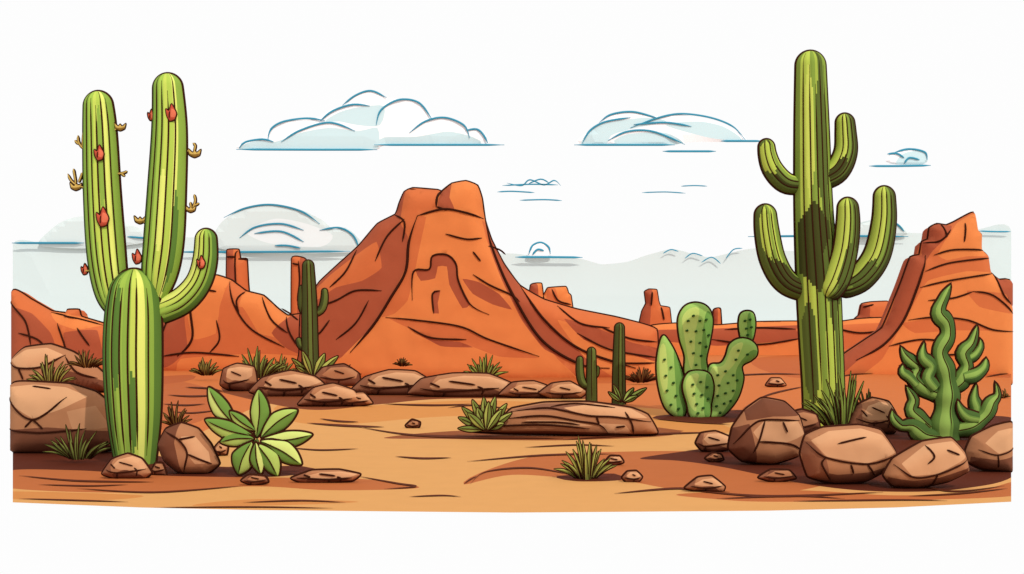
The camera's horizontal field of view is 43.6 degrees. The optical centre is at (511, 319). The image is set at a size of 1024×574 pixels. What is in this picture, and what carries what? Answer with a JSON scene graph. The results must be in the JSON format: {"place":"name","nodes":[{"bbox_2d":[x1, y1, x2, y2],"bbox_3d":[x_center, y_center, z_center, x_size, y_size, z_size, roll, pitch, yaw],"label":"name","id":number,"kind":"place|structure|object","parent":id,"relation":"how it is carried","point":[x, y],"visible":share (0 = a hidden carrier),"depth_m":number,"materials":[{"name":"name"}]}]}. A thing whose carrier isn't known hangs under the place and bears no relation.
{"place":"outdoors","nodes":[
{"label":"outdoors","id":0,"kind":"place"},
{"bbox_2d":[10,289,102,368],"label":"hills","id":1,"kind":"structure","parent":0,"point":[34,321],"depth_m":57.16,"materials":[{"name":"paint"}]},
{"bbox_2d":[15,216,143,248],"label":"cloud","id":2,"kind":"structure","parent":0,"point":[68,233],"depth_m":398.20,"materials":[{"name":"paint"}]},
{"bbox_2d":[163,274,299,370],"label":"hills","id":3,"kind":"structure","parent":0,"point":[227,321],"depth_m":63.05,"materials":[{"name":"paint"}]},
{"bbox_2d":[226,248,249,290],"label":"butte","id":4,"kind":"object","parent":3,"relation":"on","point":[237,268],"visible":0.56,"depth_m":94.49,"materials":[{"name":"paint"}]},
{"bbox_2d":[184,204,360,252],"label":"cloud","id":5,"kind":"structure","parent":0,"point":[268,228],"depth_m":398.20,"materials":[{"name":"paint"}]},
{"bbox_2d":[290,255,305,313],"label":"butte","id":6,"kind":"object","parent":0,"point":[296,272],"visible":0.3,"depth_m":94.57,"materials":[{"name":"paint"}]},
{"bbox_2d":[236,90,499,150],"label":"cloud","id":7,"kind":"structure","parent":0,"point":[365,120],"depth_m":399.50,"materials":[{"name":"paint"}]},
{"bbox_2d":[0,0,1023,573],"bbox_3d":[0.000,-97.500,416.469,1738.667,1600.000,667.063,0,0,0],"label":"sky","id":8,"kind":"structure","parent":0,"point":[536,88],"depth_m":736.74,"materials":[{"name":"white"}]},
{"bbox_2d":[13,355,1010,512],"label":"ground","id":9,"kind":"structure","parent":0,"point":[437,461],"depth_m":21.26,"materials":[{"name":"sand"}]},
{"bbox_2d":[26,354,76,381],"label":"grass tuft","id":10,"kind":"object","parent":9,"relation":"on","point":[60,373],"visible":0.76,"depth_m":35.40,"materials":[{"name":"plant"}]},
{"bbox_2d":[10,343,103,391],"bbox_3d":[-15.511,1.677,44.154,3.598,1.780,1.271,0,0,0],"label":"boulder","id":11,"kind":"object","parent":9,"relation":"on","point":[25,360],"visible":0.56,"depth_m":43.65,"materials":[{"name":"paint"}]},
{"bbox_2d":[9,380,110,452],"bbox_3d":[-8.447,1.849,24.201,2.096,1.423,1.052,0,0,0],"label":"boulder","id":12,"kind":"object","parent":9,"relation":"on","point":[42,413],"visible":0.72,"depth_m":23.77,"materials":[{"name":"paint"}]},
{"bbox_2d":[42,423,110,459],"bbox_3d":[-7.597,2.122,22.355,1.297,0.660,0.351,0,0,0],"label":"grass tuft","id":13,"kind":"object","parent":9,"relation":"on","point":[77,450],"visible":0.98,"depth_m":22.31,"materials":[{"name":"plant"}]},
{"bbox_2d":[66,350,101,367],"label":"grass tuft","id":14,"kind":"object","parent":9,"relation":"on","point":[83,362],"visible":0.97,"depth_m":42.70,"materials":[{"name":"plant"}]},
{"bbox_2d":[101,452,152,477],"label":"boulder","id":15,"kind":"object","parent":9,"relation":"on","point":[127,465],"visible":1,"depth_m":20.12,"materials":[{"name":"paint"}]},
{"bbox_2d":[67,72,218,463],"bbox_3d":[-6.486,-0.909,22.365,2.653,6.893,0.993,0,0,0],"label":"saguaro cactus","id":16,"kind":"object","parent":9,"relation":"on","point":[142,304],"visible":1,"depth_m":22.23,"materials":[{"name":"plant"}]},
{"bbox_2d":[151,461,167,474],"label":"rock","id":17,"kind":"object","parent":9,"relation":"on","point":[158,468],"visible":0.91,"depth_m":20.61,"materials":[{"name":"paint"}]},
{"bbox_2d":[162,400,191,424],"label":"grass tuft","id":18,"kind":"object","parent":9,"relation":"on","point":[171,418],"visible":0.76,"depth_m":26.12,"materials":[{"name":"plant"}]},
{"bbox_2d":[157,421,220,472],"bbox_3d":[-5.277,2.096,20.877,1.044,0.874,0.598,0,0,0],"label":"boulder","id":19,"kind":"object","parent":9,"relation":"on","point":[184,447],"visible":0.99,"depth_m":20.66,"materials":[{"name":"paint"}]},
{"bbox_2d":[189,357,221,375],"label":"grass tuft","id":20,"kind":"object","parent":9,"relation":"on","point":[206,369],"visible":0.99,"depth_m":52.82,"materials":[{"name":"plant"}]},
{"bbox_2d":[214,441,228,455],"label":"rock","id":21,"kind":"object","parent":9,"relation":"on","point":[221,450],"visible":0.67,"depth_m":23.50,"materials":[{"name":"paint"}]},
{"bbox_2d":[219,362,257,390],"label":"boulder","id":22,"kind":"object","parent":9,"relation":"on","point":[237,376],"visible":0.97,"depth_m":44.74,"materials":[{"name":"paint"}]},
{"bbox_2d":[240,473,269,484],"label":"rock","id":23,"kind":"object","parent":9,"relation":"on","point":[254,479],"visible":1,"depth_m":19.34,"materials":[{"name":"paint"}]},
{"bbox_2d":[204,386,313,475],"bbox_3d":[-4.070,1.796,20.550,1.780,1.472,0.324,0,0,0],"label":"leafy plant","id":24,"kind":"object","parent":9,"relation":"on","point":[272,450],"visible":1,"depth_m":20.54,"materials":[{"name":"plant"}]},
{"bbox_2d":[241,346,286,377],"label":"grass tuft","id":25,"kind":"object","parent":9,"relation":"on","point":[263,367],"visible":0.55,"depth_m":47.52,"materials":[{"name":"plant"}]},
{"bbox_2d":[271,353,296,370],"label":"grass tuft","id":26,"kind":"object","parent":9,"relation":"on","point":[280,361],"visible":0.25,"depth_m":50.53,"materials":[{"name":"plant"}]},
{"bbox_2d":[248,370,325,395],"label":"boulder","id":27,"kind":"object","parent":9,"relation":"on","point":[290,383],"visible":0.8,"depth_m":41.74,"materials":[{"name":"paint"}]},
{"bbox_2d":[295,259,328,370],"bbox_3d":[-8.051,0.032,51.443,1.367,4.946,0.665,0,0,0],"label":"saguaro cactus","id":28,"kind":"object","parent":9,"relation":"on","point":[311,310],"visible":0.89,"depth_m":51.25,"materials":[{"name":"plant"}]},
{"bbox_2d":[291,350,338,374],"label":"leafy plant","id":29,"kind":"object","parent":9,"relation":"on","point":[305,366],"visible":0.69,"depth_m":48.88,"materials":[{"name":"plant"}]},
{"bbox_2d":[290,468,361,482],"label":"rock","id":30,"kind":"object","parent":9,"relation":"on","point":[329,475],"visible":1,"depth_m":19.62,"materials":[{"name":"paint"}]},
{"bbox_2d":[297,382,358,406],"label":"boulder","id":31,"kind":"object","parent":9,"relation":"on","point":[331,394],"visible":0.97,"depth_m":36.82,"materials":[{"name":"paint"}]},
{"bbox_2d":[315,363,360,385],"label":"boulder","id":32,"kind":"object","parent":9,"relation":"on","point":[345,374],"visible":0.71,"depth_m":48.26,"materials":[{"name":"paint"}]},
{"bbox_2d":[348,391,373,405],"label":"rock","id":33,"kind":"object","parent":9,"relation":"on","point":[364,398],"visible":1,"depth_m":36.92,"materials":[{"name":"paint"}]},
{"bbox_2d":[352,369,425,394],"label":"boulder","id":34,"kind":"object","parent":9,"relation":"on","point":[393,382],"visible":0.73,"depth_m":42.45,"materials":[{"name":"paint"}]},
{"bbox_2d":[393,357,411,366],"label":"grass tuft","id":35,"kind":"object","parent":9,"relation":"on","point":[401,362],"visible":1,"depth_m":52.84,"materials":[{"name":"plant"}]},
{"bbox_2d":[404,418,420,427],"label":"rock","id":36,"kind":"object","parent":9,"relation":"on","point":[413,423],"visible":0.98,"depth_m":29.54,"materials":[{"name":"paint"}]},
{"bbox_2d":[406,372,510,396],"bbox_3d":[-1.649,2.132,41.612,3.578,0.878,0.580,0,0,0],"label":"boulder","id":37,"kind":"object","parent":9,"relation":"on","point":[468,384],"visible":0.84,"depth_m":41.40,"materials":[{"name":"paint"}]},
{"bbox_2d":[295,180,658,376],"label":"mesa","id":38,"kind":"structure","parent":9,"relation":"on","point":[424,281],"depth_m":55.80,"materials":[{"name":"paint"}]},
{"bbox_2d":[457,396,512,432],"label":"leafy plant","id":39,"kind":"object","parent":9,"relation":"on","point":[486,416],"visible":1,"depth_m":27.09,"materials":[{"name":"plant"}]},
{"bbox_2d":[463,353,508,375],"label":"grass tuft","id":40,"kind":"object","parent":9,"relation":"on","point":[481,366],"visible":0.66,"depth_m":46.71,"materials":[{"name":"plant"}]},
{"bbox_2d":[498,380,547,397],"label":"boulder","id":41,"kind":"object","parent":9,"relation":"on","point":[524,389],"visible":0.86,"depth_m":40.81,"materials":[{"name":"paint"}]},
{"bbox_2d":[529,282,572,306],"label":"butte","id":42,"kind":"object","parent":9,"relation":"on","point":[561,294],"visible":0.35,"depth_m":84.55,"materials":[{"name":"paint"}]},
{"bbox_2d":[538,380,584,398],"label":"boulder","id":43,"kind":"object","parent":9,"relation":"on","point":[567,389],"visible":0.95,"depth_m":40.48,"materials":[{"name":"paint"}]},
{"bbox_2d":[476,400,658,435],"bbox_3d":[1.140,2.133,27.576,4.059,0.800,0.604,0,0,0],"label":"boulder","id":44,"kind":"object","parent":9,"relation":"on","point":[575,418],"visible":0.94,"depth_m":27.35,"materials":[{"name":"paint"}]},
{"bbox_2d":[554,435,616,479],"bbox_3d":[1.158,2.162,20.089,1.009,0.723,0.325,0,0,0],"label":"grass tuft","id":45,"kind":"object","parent":9,"relation":"on","point":[585,466],"visible":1,"depth_m":20.05,"materials":[{"name":"plant"}]},
{"bbox_2d":[575,346,599,400],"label":"saguaro cactus","id":46,"kind":"object","parent":9,"relation":"on","point":[588,383],"visible":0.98,"depth_m":38.96,"materials":[{"name":"plant"}]},
{"bbox_2d":[604,454,624,464],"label":"rock","id":47,"kind":"object","parent":9,"relation":"on","point":[615,459],"visible":0.81,"depth_m":21.98,"materials":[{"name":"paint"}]},
{"bbox_2d":[611,322,625,404],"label":"column cactus","id":48,"kind":"object","parent":9,"relation":"on","point":[619,366],"depth_m":37.75,"materials":[{"name":"plant"}]},
{"bbox_2d":[608,383,646,402],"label":"leafy plant","id":49,"kind":"object","parent":9,"relation":"on","point":[631,395],"visible":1,"depth_m":36.68,"materials":[{"name":"plant"}]},
{"bbox_2d":[621,469,642,481],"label":"rock","id":50,"kind":"object","parent":9,"relation":"on","point":[633,475],"visible":1,"depth_m":19.72,"materials":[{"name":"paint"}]},
{"bbox_2d":[626,367,655,382],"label":"grass tuft","id":51,"kind":"object","parent":9,"relation":"on","point":[643,377],"visible":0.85,"depth_m":49.52,"materials":[{"name":"plant"}]},
{"bbox_2d":[639,288,671,324],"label":"butte","id":52,"kind":"object","parent":9,"relation":"on","point":[654,311],"visible":0.47,"depth_m":129.24,"materials":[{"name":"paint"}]},
{"bbox_2d":[683,474,725,491],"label":"rock","id":53,"kind":"object","parent":9,"relation":"on","point":[708,482],"visible":1,"depth_m":18.59,"materials":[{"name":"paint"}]},
{"bbox_2d":[655,301,758,416],"bbox_3d":[5.056,1.066,33.121,2.691,3.108,0.611,0,0,0],"label":"prickly pear","id":54,"kind":"object","parent":9,"relation":"on","point":[696,385],"visible":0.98,"depth_m":33.05,"materials":[{"name":"plant"}]},
{"bbox_2d":[694,430,728,451],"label":"boulder","id":55,"kind":"object","parent":9,"relation":"on","point":[711,441],"visible":0.82,"depth_m":24.14,"materials":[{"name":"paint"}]},
{"bbox_2d":[704,452,724,461],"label":"rock","id":56,"kind":"object","parent":9,"relation":"on","point":[714,457],"visible":1,"depth_m":22.48,"materials":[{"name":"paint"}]},
{"bbox_2d":[712,307,721,323],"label":"butte","id":57,"kind":"object","parent":9,"relation":"on","point":[717,313],"visible":0.34,"depth_m":129.79,"materials":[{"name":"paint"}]},
{"bbox_2d":[727,396,804,463],"bbox_3d":[4.410,1.927,22.166,1.366,1.199,0.843,0,0,0],"label":"boulder","id":58,"kind":"object","parent":9,"relation":"on","point":[766,430],"visible":0.94,"depth_m":21.85,"materials":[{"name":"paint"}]},
{"bbox_2d":[765,377,786,386],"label":"rock","id":59,"kind":"object","parent":9,"relation":"on","point":[775,382],"visible":0.99,"depth_m":47.52,"materials":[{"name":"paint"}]},
{"bbox_2d":[757,468,796,481],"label":"rock","id":60,"kind":"object","parent":9,"relation":"on","point":[777,475],"visible":1,"depth_m":19.71,"materials":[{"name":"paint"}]},
{"bbox_2d":[795,408,820,432],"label":"boulder","id":61,"kind":"object","parent":9,"relation":"on","point":[810,420],"visible":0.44,"depth_m":26.70,"materials":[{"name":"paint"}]},
{"bbox_2d":[753,49,896,425],"bbox_3d":[7.451,-1.935,30.394,3.414,9.020,1.192,0,0,0],"label":"saguaro cactus","id":62,"kind":"object","parent":9,"relation":"on","point":[825,277],"visible":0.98,"depth_m":30.18,"materials":[{"name":"plant"}]},
{"bbox_2d":[801,370,872,425],"bbox_3d":[7.279,1.760,28.152,2.000,1.313,0.539,0,0,0],"label":"grass tuft","id":63,"kind":"object","parent":9,"relation":"on","point":[841,409],"visible":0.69,"depth_m":28.04,"materials":[{"name":"plant"}]},
{"bbox_2d":[799,423,895,482],"bbox_3d":[5.138,2.054,19.563,1.500,0.940,0.653,0,0,0],"label":"boulder","id":64,"kind":"object","parent":9,"relation":"on","point":[852,453],"visible":0.94,"depth_m":19.30,"materials":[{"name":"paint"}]},
{"bbox_2d":[859,388,870,401],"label":"grass tuft","id":65,"kind":"object","parent":9,"relation":"on","point":[868,395],"visible":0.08,"depth_m":28.81,"materials":[{"name":"plant"}]},
{"bbox_2d":[853,300,887,318],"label":"butte","id":66,"kind":"object","parent":9,"relation":"on","point":[872,309],"visible":0.26,"depth_m":119.31,"materials":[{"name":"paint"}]},
{"bbox_2d":[848,397,896,433],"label":"boulder","id":67,"kind":"object","parent":9,"relation":"on","point":[872,411],"visible":0.66,"depth_m":27.82,"materials":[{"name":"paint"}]},
{"bbox_2d":[882,436,968,487],"bbox_3d":[6.165,2.128,19.044,1.307,0.792,0.542,0,0,0],"label":"boulder","id":68,"kind":"object","parent":9,"relation":"on","point":[924,463],"visible":0.99,"depth_m":18.84,"materials":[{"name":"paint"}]},
{"bbox_2d":[844,211,1012,384],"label":"mesa","id":69,"kind":"structure","parent":9,"relation":"on","point":[941,258],"depth_m":59.11,"materials":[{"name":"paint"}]},
{"bbox_2d":[888,282,1001,440],"bbox_3d":[9.039,0.930,26.784,2.393,3.456,0.672,0,0,0],"label":"branching cactus","id":70,"kind":"object","parent":9,"relation":"on","point":[939,380],"visible":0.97,"depth_m":26.68,"materials":[{"name":"plant"}]},
{"bbox_2d":[964,421,1012,471],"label":"boulder","id":71,"kind":"object","parent":9,"relation":"on","point":[989,448],"visible":0.96,"depth_m":20.95,"materials":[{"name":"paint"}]},
{"bbox_2d":[1002,388,1010,397],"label":"grass tuft","id":72,"kind":"object","parent":9,"relation":"on","point":[1004,395],"visible":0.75,"depth_m":40.72,"materials":[{"name":"plant"}]},
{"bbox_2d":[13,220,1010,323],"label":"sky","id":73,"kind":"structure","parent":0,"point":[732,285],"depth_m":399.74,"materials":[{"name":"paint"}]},
{"bbox_2d":[499,179,561,200],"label":"cloud","id":74,"kind":"structure","parent":0,"point":[536,180],"depth_m":399.71,"materials":[{"name":"paint"}]},
{"bbox_2d":[517,242,582,257],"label":"cloud","id":75,"kind":"structure","parent":0,"point":[539,249],"depth_m":398.20,"materials":[{"name":"paint"}]},
{"bbox_2d":[576,111,759,151],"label":"cloud","id":76,"kind":"structure","parent":0,"point":[628,128],"depth_m":399.50,"materials":[{"name":"paint"}]},
{"bbox_2d":[642,185,704,192],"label":"cloud","id":77,"kind":"structure","parent":0,"point":[672,192],"depth_m":399.80,"materials":[{"name":"paint"}]},
{"bbox_2d":[664,248,741,263],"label":"cloud","id":78,"kind":"structure","parent":0,"point":[701,255],"depth_m":398.45,"materials":[{"name":"paint"}]},
{"bbox_2d":[652,317,881,354],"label":"ridge","id":79,"kind":"structure","parent":0,"point":[777,337],"depth_m":91.28,"materials":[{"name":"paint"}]},
{"bbox_2d":[748,222,907,237],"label":"cloud","id":80,"kind":"structure","parent":0,"point":[901,231],"depth_m":398.20,"materials":[{"name":"paint"}]},
{"bbox_2d":[871,148,930,166],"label":"cloud","id":81,"kind":"structure","parent":0,"point":[910,157],"depth_m":399.50,"materials":[{"name":"paint"}]},
{"bbox_2d":[981,230,1010,231],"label":"cloud","id":82,"kind":"structure","parent":0,"point":[994,231],"depth_m":398.39,"materials":[{"name":"paint"}]}
]}

